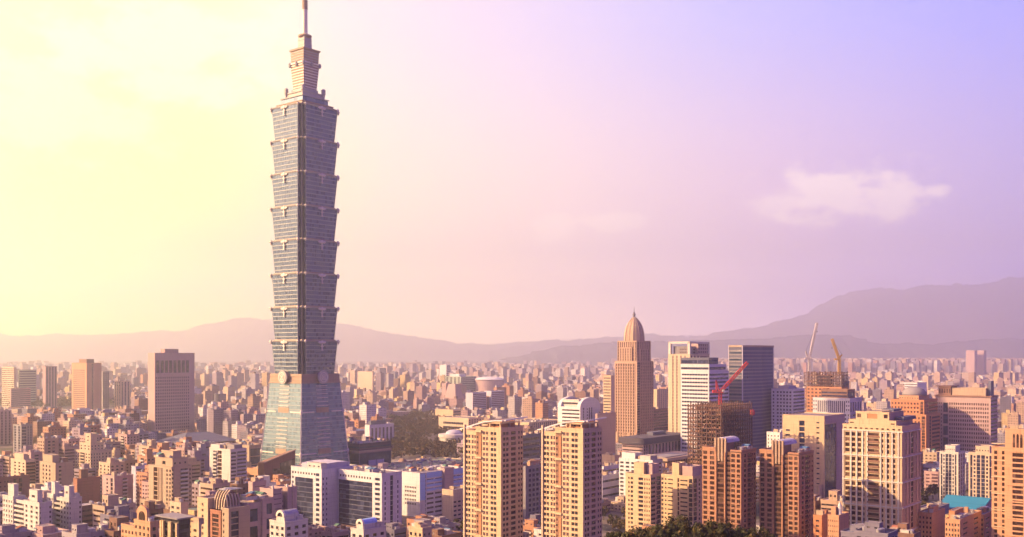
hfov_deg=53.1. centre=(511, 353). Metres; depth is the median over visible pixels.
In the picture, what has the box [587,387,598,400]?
apartment tower
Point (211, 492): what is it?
apartment tower
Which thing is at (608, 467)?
warehouse
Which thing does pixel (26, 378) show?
office block
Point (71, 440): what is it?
apartment tower
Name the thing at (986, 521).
apartment block
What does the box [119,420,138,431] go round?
apartment tower
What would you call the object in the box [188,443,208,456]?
apartment tower
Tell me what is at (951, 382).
apartment tower
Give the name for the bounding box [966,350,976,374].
apartment tower
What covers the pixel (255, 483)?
apartment block
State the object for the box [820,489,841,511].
apartment block
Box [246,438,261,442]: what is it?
apartment block
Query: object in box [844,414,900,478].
window
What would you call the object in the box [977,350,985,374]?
apartment tower
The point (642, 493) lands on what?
apartment block
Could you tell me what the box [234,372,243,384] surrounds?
apartment tower
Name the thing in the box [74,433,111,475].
apartment block
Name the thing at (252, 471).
office block
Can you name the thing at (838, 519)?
apartment block
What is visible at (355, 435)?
house
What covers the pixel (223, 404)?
apartment tower
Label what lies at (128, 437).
apartment tower
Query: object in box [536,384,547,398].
apartment tower
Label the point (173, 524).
apartment block
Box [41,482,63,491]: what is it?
apartment block
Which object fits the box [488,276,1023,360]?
mountain
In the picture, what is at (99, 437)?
apartment tower
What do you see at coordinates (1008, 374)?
apartment tower
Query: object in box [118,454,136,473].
apartment block
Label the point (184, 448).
apartment tower
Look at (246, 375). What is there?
apartment tower
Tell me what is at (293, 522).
apartment block
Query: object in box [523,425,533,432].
apartment block
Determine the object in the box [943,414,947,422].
window
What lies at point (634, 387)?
office tower
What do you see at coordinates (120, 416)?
apartment tower
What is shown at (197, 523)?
apartment block
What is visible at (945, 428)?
window
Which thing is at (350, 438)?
apartment tower
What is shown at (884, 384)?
apartment tower
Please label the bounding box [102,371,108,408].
office tower
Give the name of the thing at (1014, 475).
window
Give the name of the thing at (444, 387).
apartment tower
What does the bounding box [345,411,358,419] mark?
apartment block
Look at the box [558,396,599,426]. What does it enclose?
office building
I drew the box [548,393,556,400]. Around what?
apartment block
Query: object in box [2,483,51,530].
apartment block
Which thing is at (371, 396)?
apartment tower
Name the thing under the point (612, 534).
broadleaf tree
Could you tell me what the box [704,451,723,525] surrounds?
window
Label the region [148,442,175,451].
apartment tower
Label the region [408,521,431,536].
apartment block
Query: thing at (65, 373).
apartment tower
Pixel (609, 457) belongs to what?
office block
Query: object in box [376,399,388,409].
apartment block
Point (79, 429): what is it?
apartment tower
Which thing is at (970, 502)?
school hall
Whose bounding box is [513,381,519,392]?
apartment tower
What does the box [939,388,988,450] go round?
window
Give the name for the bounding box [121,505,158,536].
apartment block
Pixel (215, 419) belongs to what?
apartment tower
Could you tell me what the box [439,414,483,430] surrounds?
office building
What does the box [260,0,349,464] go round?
skyscraper
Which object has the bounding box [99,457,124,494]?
apartment block
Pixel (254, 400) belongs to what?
apartment tower
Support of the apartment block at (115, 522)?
on the ground
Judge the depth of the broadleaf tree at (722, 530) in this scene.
328.19 m
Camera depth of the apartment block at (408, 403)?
2382.95 m
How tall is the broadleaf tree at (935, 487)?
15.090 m
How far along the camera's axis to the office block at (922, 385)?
2616.93 m
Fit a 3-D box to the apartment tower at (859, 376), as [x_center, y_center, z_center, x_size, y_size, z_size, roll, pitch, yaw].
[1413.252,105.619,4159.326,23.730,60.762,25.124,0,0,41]
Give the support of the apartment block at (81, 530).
on the ground
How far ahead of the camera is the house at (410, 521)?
753.31 m
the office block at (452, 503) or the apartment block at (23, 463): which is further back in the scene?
the apartment block at (23, 463)
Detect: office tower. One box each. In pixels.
[2,367,15,406]
[43,366,56,406]
[72,359,101,409]
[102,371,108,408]
[148,349,194,432]
[443,384,464,403]
[603,375,614,412]
[615,312,653,441]
[668,341,709,431]
[680,358,728,451]
[728,345,773,449]
[782,412,844,497]
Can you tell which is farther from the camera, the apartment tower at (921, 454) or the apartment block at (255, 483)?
the apartment tower at (921, 454)
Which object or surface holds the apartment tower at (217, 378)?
on the ground
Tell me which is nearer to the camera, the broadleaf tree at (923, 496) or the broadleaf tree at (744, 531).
the broadleaf tree at (744, 531)
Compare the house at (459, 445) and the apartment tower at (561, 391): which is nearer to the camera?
the house at (459, 445)
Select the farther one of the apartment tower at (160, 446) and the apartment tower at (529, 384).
the apartment tower at (529, 384)
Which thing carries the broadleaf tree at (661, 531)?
on the hillside
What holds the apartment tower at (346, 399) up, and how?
on the ground
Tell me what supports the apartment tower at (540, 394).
on the ground
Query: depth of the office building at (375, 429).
1497.01 m
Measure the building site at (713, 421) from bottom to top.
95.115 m
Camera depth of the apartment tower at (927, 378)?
3588.73 m
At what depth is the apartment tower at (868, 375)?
3954.57 m
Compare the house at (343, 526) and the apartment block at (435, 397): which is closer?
the house at (343, 526)
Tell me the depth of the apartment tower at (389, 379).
3284.33 m
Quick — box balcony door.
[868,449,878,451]
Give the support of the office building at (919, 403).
on the ground
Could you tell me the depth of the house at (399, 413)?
2102.65 m
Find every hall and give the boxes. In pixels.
[156,431,235,442]
[258,449,295,479]
[370,457,462,469]
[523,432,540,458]
[618,430,680,454]
[652,451,696,467]
[942,495,991,509]
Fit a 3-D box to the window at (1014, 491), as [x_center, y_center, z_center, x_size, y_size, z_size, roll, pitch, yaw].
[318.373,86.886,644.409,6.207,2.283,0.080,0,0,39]
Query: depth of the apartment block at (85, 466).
1038.01 m
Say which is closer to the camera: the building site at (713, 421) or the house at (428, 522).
the house at (428, 522)
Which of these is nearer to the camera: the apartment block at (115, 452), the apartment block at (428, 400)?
the apartment block at (115, 452)
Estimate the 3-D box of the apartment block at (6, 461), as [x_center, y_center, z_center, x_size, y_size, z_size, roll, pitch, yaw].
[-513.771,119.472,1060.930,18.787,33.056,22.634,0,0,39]
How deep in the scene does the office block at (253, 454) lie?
1167.22 m
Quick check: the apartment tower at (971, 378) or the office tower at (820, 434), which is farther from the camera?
the apartment tower at (971, 378)
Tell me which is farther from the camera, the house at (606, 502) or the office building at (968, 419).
the office building at (968, 419)
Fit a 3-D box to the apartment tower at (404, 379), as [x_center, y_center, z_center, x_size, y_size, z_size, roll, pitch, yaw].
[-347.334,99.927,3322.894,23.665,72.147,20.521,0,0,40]
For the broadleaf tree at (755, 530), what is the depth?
340.05 m
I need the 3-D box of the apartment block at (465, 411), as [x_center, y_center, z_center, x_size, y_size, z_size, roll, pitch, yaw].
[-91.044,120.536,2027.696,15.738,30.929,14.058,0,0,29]
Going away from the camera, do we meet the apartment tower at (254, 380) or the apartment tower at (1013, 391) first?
the apartment tower at (1013, 391)
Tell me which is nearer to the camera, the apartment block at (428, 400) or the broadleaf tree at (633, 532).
the broadleaf tree at (633, 532)
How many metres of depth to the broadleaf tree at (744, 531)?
328.44 m
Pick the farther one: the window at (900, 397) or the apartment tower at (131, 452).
the window at (900, 397)
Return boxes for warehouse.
[602,461,618,472]
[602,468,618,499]
[921,501,949,514]
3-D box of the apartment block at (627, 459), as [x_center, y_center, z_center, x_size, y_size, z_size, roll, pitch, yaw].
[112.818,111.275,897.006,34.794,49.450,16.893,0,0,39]
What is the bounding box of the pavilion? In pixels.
[438,429,462,447]
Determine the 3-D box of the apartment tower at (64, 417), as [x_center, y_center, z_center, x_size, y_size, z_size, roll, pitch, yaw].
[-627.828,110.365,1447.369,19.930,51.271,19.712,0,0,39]
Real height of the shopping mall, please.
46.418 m
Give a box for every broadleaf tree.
[456,523,462,530]
[602,506,608,519]
[605,531,617,536]
[607,514,617,529]
[612,519,623,530]
[614,531,634,536]
[618,525,648,536]
[619,519,624,529]
[638,525,652,536]
[647,523,678,536]
[665,513,694,536]
[671,520,708,536]
[705,518,742,536]
[715,525,743,534]
[732,528,758,536]
[744,525,771,536]
[921,487,934,494]
[921,491,929,504]
[928,483,939,498]
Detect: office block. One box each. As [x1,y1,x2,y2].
[10,387,30,406]
[18,369,35,405]
[226,441,260,466]
[247,466,257,479]
[357,371,373,390]
[439,365,450,379]
[442,485,462,522]
[445,374,475,390]
[523,460,540,518]
[602,452,619,464]
[654,388,667,408]
[654,407,667,430]
[904,382,926,391]
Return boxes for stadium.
[474,376,504,390]
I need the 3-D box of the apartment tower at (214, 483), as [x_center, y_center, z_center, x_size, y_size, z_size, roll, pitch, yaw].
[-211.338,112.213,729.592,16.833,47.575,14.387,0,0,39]
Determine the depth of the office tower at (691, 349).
1315.33 m
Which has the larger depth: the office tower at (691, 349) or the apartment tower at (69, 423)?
the apartment tower at (69, 423)
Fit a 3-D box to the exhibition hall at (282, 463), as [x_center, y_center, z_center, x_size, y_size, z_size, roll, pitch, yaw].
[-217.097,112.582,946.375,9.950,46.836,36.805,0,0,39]
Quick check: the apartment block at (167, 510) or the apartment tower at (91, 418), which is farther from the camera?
the apartment tower at (91, 418)
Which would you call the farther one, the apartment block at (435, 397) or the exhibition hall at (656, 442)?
the apartment block at (435, 397)
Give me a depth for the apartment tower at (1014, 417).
1374.88 m
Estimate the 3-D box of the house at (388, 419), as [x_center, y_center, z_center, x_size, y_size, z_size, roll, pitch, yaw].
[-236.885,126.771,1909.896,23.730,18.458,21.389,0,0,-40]
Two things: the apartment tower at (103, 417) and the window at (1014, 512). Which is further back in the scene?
the apartment tower at (103, 417)
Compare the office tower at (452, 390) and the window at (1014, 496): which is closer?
the window at (1014, 496)
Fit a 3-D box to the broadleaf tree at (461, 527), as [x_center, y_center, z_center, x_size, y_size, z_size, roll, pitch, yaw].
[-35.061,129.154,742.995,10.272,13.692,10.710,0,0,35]
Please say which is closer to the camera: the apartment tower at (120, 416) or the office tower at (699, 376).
the office tower at (699, 376)
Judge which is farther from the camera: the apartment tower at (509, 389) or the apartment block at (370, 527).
the apartment tower at (509, 389)
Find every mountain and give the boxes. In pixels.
[0,317,539,359]
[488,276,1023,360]
[499,334,1023,365]
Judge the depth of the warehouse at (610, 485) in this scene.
909.95 m
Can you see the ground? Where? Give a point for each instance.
(9, 447)
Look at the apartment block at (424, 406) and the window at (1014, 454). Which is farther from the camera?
the apartment block at (424, 406)
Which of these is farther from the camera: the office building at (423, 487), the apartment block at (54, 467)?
the apartment block at (54, 467)
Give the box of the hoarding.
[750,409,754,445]
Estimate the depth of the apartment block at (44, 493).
766.88 m
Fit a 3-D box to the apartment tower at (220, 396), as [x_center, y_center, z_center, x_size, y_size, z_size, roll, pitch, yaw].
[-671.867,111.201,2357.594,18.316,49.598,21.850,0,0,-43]
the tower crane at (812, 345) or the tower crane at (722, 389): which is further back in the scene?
the tower crane at (812, 345)
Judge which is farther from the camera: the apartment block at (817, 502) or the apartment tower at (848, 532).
the apartment block at (817, 502)
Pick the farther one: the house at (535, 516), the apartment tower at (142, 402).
the apartment tower at (142, 402)
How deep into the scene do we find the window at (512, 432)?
630.03 m
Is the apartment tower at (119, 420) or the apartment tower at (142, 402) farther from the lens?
the apartment tower at (142, 402)
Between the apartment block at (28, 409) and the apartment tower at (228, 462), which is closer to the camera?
the apartment tower at (228, 462)
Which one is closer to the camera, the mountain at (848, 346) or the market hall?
the market hall
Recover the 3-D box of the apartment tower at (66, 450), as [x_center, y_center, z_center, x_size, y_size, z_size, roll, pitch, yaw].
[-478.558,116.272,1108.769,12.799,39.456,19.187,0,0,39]
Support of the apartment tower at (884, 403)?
on the ground
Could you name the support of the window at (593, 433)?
in the apartment tower at (571, 478)
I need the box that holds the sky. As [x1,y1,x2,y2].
[0,0,1023,344]
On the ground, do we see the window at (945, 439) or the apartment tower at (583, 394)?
the apartment tower at (583, 394)
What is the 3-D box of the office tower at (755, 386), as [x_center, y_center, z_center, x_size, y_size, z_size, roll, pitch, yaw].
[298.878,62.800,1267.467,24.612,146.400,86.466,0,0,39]
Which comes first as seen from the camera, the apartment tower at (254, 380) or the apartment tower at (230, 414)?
the apartment tower at (230, 414)
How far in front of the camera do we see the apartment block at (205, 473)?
961.31 m
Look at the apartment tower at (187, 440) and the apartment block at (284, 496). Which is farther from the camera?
the apartment tower at (187, 440)
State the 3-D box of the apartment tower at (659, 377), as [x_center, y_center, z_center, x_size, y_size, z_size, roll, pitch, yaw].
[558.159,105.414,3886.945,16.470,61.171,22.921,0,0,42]
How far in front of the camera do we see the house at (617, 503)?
883.26 m
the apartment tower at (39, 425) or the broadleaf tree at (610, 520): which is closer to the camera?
the broadleaf tree at (610, 520)
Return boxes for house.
[146,431,156,440]
[152,430,164,439]
[166,429,182,437]
[308,524,325,536]
[320,525,349,536]
[324,523,355,530]
[346,433,362,439]
[383,417,393,422]
[386,410,409,419]
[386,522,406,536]
[404,407,416,411]
[406,514,434,526]
[407,518,448,536]
[431,516,455,530]
[432,528,461,536]
[457,440,462,456]
[484,415,495,419]
[523,514,540,523]
[523,518,540,536]
[534,527,540,536]
[602,498,611,512]
[609,495,624,511]
[636,524,654,529]
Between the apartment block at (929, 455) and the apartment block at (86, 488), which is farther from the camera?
the apartment block at (929, 455)
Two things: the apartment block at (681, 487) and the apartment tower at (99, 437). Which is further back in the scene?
the apartment tower at (99, 437)
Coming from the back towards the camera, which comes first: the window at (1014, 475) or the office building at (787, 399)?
the office building at (787, 399)
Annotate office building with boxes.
[0,409,11,444]
[13,422,32,452]
[291,459,401,525]
[365,420,393,439]
[398,464,462,516]
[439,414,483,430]
[466,390,503,409]
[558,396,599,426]
[771,385,804,430]
[813,388,861,422]
[891,386,939,450]
[934,381,998,451]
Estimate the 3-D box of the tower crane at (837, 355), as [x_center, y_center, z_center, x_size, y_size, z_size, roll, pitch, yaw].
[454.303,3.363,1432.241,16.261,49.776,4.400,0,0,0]
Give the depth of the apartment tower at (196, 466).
917.57 m
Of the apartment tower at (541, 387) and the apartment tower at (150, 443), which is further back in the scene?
the apartment tower at (541, 387)
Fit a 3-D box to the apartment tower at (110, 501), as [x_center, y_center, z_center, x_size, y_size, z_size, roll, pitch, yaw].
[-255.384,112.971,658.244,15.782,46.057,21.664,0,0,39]
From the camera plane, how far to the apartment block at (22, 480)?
820.99 m
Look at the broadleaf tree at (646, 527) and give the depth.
345.32 m
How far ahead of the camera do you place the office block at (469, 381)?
3326.58 m
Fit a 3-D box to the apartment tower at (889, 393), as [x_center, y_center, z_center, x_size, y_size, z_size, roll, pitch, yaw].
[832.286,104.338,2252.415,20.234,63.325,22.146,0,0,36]
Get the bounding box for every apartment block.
[0,473,29,496]
[0,492,7,506]
[0,524,32,536]
[1,453,14,476]
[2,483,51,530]
[10,453,35,483]
[15,445,34,452]
[22,406,36,413]
[28,490,50,499]
[30,483,43,488]
[31,523,67,536]
[39,454,72,485]
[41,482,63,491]
[47,481,81,529]
[61,523,111,536]
[73,469,99,501]
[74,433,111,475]
[74,463,95,477]
[82,500,96,526]
[96,515,128,536]
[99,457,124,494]
[102,471,132,501]
[104,442,114,449]
[109,387,113,399]
[112,448,119,458]
[114,380,129,407]
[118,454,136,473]
[120,444,134,457]
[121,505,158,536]
[131,463,146,505]
[136,500,164,527]
[142,480,147,497]
[155,512,195,536]
[163,499,184,512]
[170,497,187,514]
[188,506,196,536]
[191,517,203,536]
[192,477,210,505]
[197,416,206,431]
[197,487,273,536]
[198,405,208,416]
[203,471,208,476]
[223,418,235,437]
[232,421,243,438]
[238,423,254,438]
[240,428,252,438]
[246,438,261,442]
[248,477,265,491]
[257,475,275,485]
[260,483,296,518]
[269,508,307,536]
[271,474,290,484]
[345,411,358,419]
[345,419,354,427]
[346,427,364,435]
[350,419,364,428]
[350,517,385,536]
[371,414,382,419]
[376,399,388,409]
[376,406,385,416]
[378,462,396,469]
[400,400,410,405]
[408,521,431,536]
[413,397,423,411]
[418,402,429,414]
[423,397,433,409]
[427,394,439,403]
[449,396,461,407]
[461,407,470,415]
[471,407,483,415]
[492,408,505,417]
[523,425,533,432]
[546,399,555,408]
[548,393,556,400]
[595,411,615,453]
[619,451,662,495]
[625,461,661,531]
[661,461,701,527]
[756,478,758,501]
[767,429,782,447]
[813,509,830,536]
[814,494,822,513]
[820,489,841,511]
[827,502,848,536]
[889,522,920,536]
[918,502,944,536]
[922,448,939,463]
[923,461,939,486]
[924,468,939,491]
[939,444,964,500]
[945,507,981,536]
[968,445,993,497]
[976,506,991,536]
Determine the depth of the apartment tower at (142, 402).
2069.62 m
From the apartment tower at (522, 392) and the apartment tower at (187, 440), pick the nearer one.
the apartment tower at (187, 440)
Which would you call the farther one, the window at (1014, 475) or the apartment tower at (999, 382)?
the apartment tower at (999, 382)
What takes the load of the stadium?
on the ground
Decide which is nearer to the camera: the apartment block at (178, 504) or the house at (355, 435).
the apartment block at (178, 504)
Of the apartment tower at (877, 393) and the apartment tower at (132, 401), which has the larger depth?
the apartment tower at (877, 393)
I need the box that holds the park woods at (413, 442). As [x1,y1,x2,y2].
[386,409,462,458]
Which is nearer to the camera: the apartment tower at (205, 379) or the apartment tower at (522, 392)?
the apartment tower at (522, 392)
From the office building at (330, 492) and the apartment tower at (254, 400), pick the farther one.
the apartment tower at (254, 400)
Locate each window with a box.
[138,511,144,520]
[250,508,256,521]
[250,526,256,536]
[267,503,271,513]
[267,518,271,528]
[466,424,521,536]
[472,435,475,536]
[477,436,477,532]
[544,425,600,536]
[551,436,554,536]
[556,437,557,536]
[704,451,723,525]
[761,453,780,536]
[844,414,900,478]
[892,397,918,412]
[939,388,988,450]
[943,402,947,411]
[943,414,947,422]
[943,426,947,434]
[943,437,947,445]
[1013,453,1022,456]
[1013,458,1022,461]
[1013,463,1022,467]
[1013,469,1022,472]
[1013,474,1022,477]
[1013,479,1022,483]
[1013,490,1022,493]
[1013,495,1022,498]
[1013,506,1022,509]
[1013,511,1022,514]
[1013,521,1022,525]
[1013,527,1022,530]
[1016,434,1018,447]
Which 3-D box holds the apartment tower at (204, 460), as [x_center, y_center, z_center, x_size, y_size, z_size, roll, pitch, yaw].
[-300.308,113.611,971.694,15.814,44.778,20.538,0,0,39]
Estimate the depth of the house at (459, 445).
1352.07 m
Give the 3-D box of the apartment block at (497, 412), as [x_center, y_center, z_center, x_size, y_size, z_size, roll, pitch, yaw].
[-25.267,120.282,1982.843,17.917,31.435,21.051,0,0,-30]
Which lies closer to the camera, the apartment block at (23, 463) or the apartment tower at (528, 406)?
the apartment block at (23, 463)
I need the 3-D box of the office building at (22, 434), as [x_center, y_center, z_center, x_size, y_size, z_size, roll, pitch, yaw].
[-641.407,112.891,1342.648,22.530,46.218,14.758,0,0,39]
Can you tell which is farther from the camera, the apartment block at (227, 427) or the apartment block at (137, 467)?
the apartment block at (227, 427)
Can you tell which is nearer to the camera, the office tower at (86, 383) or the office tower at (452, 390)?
the office tower at (86, 383)
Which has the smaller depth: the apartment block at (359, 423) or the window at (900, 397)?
the window at (900, 397)
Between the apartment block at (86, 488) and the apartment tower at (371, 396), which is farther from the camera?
the apartment tower at (371, 396)
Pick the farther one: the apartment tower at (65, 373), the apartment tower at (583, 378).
the apartment tower at (65, 373)
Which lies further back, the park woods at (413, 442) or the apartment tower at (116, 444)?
the park woods at (413, 442)
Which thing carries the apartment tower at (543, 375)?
on the ground
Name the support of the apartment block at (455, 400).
on the ground
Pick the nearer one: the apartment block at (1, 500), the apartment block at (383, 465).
the apartment block at (1, 500)
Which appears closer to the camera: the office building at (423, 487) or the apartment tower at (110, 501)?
the apartment tower at (110, 501)
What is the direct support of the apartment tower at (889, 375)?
on the ground
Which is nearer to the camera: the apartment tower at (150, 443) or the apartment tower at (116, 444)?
the apartment tower at (150, 443)
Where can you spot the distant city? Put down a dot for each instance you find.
(941, 371)
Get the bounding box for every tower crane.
[712,361,748,408]
[804,322,817,373]
[831,338,841,373]
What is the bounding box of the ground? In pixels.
[0,360,993,536]
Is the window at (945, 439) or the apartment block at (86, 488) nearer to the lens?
the apartment block at (86, 488)
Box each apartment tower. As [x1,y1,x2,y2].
[21,413,39,434]
[23,450,41,482]
[33,419,51,448]
[36,411,54,421]
[37,432,58,460]
[43,422,66,437]
[52,408,62,420]
[57,376,66,389]
[58,414,77,424]
[59,443,79,477]
[60,370,68,380]
[62,434,80,445]
[63,418,83,432]
[66,408,96,414]
[67,411,86,419]
[72,423,90,437]
[80,432,102,441]
[82,415,97,423]
[84,423,99,433]
[92,493,135,525]
[97,412,115,423]
[98,439,120,449]
[100,425,117,436]
[100,505,136,525]
[102,419,118,428]
[112,414,133,422]
[115,418,133,423]
[117,405,132,412]
[118,430,138,448]
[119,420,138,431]
[126,410,138,421]
[128,444,136,458]
[131,376,138,387]
[131,396,138,408]
[134,397,147,409]
[134,428,148,441]
[136,465,147,507]
[137,440,157,454]
[137,449,157,464]
[139,439,156,454]
[140,449,191,508]
[141,373,147,384]
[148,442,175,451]
[175,443,195,455]
[176,437,199,446]
[184,450,208,476]
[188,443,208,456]
[188,457,200,482]
[195,393,202,404]
[196,440,215,449]
[200,373,209,387]
[200,477,229,495]
[203,389,212,400]
[204,490,215,495]
[207,384,218,398]
[208,407,225,434]
[209,443,246,481]
[213,372,222,389]
[214,391,225,402]
[218,400,228,408]
[223,385,234,400]
[223,408,237,420]
[228,375,236,389]
[230,476,250,497]
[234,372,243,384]
[241,369,248,383]
[241,410,251,423]
[242,387,254,398]
[247,406,258,413]
[248,394,259,410]
[250,372,258,390]
[253,412,264,423]
[262,372,270,386]
[263,385,268,398]
[341,390,349,409]
[347,436,361,441]
[350,369,359,384]
[354,387,362,395]
[359,402,375,422]
[366,391,376,402]
[376,372,383,390]
[385,373,393,386]
[389,387,398,399]
[391,386,401,395]
[400,373,409,388]
[403,389,413,402]
[410,381,418,393]
[416,384,426,399]
[442,381,450,398]
[460,416,527,536]
[494,385,505,406]
[502,383,513,395]
[508,395,520,417]
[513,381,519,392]
[518,388,527,396]
[522,396,537,417]
[525,372,532,383]
[526,379,533,389]
[532,376,539,389]
[535,400,547,418]
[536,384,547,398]
[536,391,546,398]
[537,417,606,536]
[540,371,547,382]
[557,385,566,400]
[576,390,589,397]
[578,383,588,390]
[580,375,586,381]
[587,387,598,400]
[656,374,662,382]
[702,436,755,530]
[759,438,813,536]
[841,523,864,536]
[842,408,920,530]
[851,380,857,390]
[854,520,897,536]
[856,372,863,382]
[861,388,871,397]
[862,400,865,409]
[865,372,872,379]
[866,380,876,389]
[871,401,875,408]
[872,388,881,400]
[876,398,889,409]
[879,379,890,392]
[884,387,896,405]
[885,371,893,381]
[920,451,922,488]
[923,375,930,387]
[947,380,953,384]
[953,379,962,386]
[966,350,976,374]
[968,372,975,386]
[972,383,981,387]
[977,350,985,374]
[991,424,1023,536]
[994,371,1003,382]
[997,377,1002,389]
[1000,395,1010,420]
[1002,410,1010,427]
[1004,371,1011,380]
[1008,387,1018,395]
[1008,411,1020,426]
[1016,401,1023,422]
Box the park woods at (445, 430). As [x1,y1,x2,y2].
[430,421,462,432]
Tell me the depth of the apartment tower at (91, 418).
1489.30 m
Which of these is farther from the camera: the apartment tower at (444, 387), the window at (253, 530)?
the apartment tower at (444, 387)
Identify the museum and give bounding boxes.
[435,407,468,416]
[482,417,557,428]
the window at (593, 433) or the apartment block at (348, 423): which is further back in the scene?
the apartment block at (348, 423)
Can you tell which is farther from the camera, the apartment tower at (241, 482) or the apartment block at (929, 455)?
the apartment block at (929, 455)
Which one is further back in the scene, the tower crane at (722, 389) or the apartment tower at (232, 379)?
the apartment tower at (232, 379)
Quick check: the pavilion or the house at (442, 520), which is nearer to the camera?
the house at (442, 520)
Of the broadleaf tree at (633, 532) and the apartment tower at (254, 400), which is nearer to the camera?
the broadleaf tree at (633, 532)
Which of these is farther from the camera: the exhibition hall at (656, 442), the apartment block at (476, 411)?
the apartment block at (476, 411)
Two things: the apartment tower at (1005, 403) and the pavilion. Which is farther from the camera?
the apartment tower at (1005, 403)
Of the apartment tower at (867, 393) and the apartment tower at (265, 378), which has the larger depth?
the apartment tower at (265, 378)
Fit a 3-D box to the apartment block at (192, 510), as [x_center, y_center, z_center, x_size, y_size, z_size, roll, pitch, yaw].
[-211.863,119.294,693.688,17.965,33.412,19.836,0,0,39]
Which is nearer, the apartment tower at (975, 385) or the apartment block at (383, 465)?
the apartment block at (383, 465)
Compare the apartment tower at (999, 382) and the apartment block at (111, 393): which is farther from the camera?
the apartment tower at (999, 382)
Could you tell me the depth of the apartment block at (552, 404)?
2219.74 m
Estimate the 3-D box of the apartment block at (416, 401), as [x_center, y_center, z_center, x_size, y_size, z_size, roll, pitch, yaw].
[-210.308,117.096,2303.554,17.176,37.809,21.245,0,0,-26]
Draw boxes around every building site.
[688,400,751,464]
[804,371,847,411]
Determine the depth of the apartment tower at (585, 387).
2837.32 m
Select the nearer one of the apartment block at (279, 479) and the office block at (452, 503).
the office block at (452, 503)
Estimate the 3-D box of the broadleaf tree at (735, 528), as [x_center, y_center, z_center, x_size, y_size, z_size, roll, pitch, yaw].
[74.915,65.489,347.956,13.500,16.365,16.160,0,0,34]
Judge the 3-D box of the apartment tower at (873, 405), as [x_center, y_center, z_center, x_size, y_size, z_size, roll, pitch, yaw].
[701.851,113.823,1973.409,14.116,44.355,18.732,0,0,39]
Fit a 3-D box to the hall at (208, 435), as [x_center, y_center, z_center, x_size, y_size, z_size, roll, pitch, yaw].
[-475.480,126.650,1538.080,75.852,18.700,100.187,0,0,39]
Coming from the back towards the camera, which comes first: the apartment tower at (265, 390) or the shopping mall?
the apartment tower at (265, 390)
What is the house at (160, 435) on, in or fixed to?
on the ground
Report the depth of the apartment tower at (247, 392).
2409.58 m
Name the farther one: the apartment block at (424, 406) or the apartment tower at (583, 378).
the apartment tower at (583, 378)
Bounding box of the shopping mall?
[347,438,391,465]
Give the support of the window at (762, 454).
in the apartment tower at (786, 491)
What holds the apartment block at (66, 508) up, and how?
on the ground
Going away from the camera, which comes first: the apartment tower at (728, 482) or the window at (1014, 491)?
the window at (1014, 491)
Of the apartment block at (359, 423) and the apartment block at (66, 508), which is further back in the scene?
the apartment block at (359, 423)
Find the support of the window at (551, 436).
in the apartment tower at (571, 478)
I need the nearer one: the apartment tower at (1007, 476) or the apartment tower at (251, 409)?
the apartment tower at (1007, 476)
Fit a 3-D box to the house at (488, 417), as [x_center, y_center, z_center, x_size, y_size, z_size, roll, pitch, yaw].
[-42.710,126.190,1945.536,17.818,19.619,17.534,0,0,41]
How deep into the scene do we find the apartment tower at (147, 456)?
963.35 m
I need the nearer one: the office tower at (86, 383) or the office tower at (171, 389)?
the office tower at (171, 389)
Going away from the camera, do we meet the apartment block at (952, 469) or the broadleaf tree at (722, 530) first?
the broadleaf tree at (722, 530)
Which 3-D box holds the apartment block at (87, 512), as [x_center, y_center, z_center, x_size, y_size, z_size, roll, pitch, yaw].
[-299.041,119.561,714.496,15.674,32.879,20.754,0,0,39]
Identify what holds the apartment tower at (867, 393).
on the ground
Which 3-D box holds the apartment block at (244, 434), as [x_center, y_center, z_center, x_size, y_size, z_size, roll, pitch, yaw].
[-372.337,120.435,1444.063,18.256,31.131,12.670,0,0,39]
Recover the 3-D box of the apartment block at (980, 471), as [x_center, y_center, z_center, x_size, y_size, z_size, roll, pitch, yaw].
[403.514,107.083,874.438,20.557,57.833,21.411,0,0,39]
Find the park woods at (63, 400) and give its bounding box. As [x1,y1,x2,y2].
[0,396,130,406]
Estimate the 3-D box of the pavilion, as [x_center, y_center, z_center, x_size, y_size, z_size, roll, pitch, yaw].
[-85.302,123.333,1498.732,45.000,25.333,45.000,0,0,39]
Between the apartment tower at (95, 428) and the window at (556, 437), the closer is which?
the window at (556, 437)
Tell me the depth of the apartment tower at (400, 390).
2889.66 m
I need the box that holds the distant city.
[0,357,1023,536]
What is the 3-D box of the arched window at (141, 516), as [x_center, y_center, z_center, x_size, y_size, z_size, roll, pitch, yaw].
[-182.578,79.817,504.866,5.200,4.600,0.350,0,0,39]
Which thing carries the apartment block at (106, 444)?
on the ground
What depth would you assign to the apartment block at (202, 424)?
1722.17 m
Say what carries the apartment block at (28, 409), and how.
on the ground
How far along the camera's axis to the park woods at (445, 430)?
1693.34 m

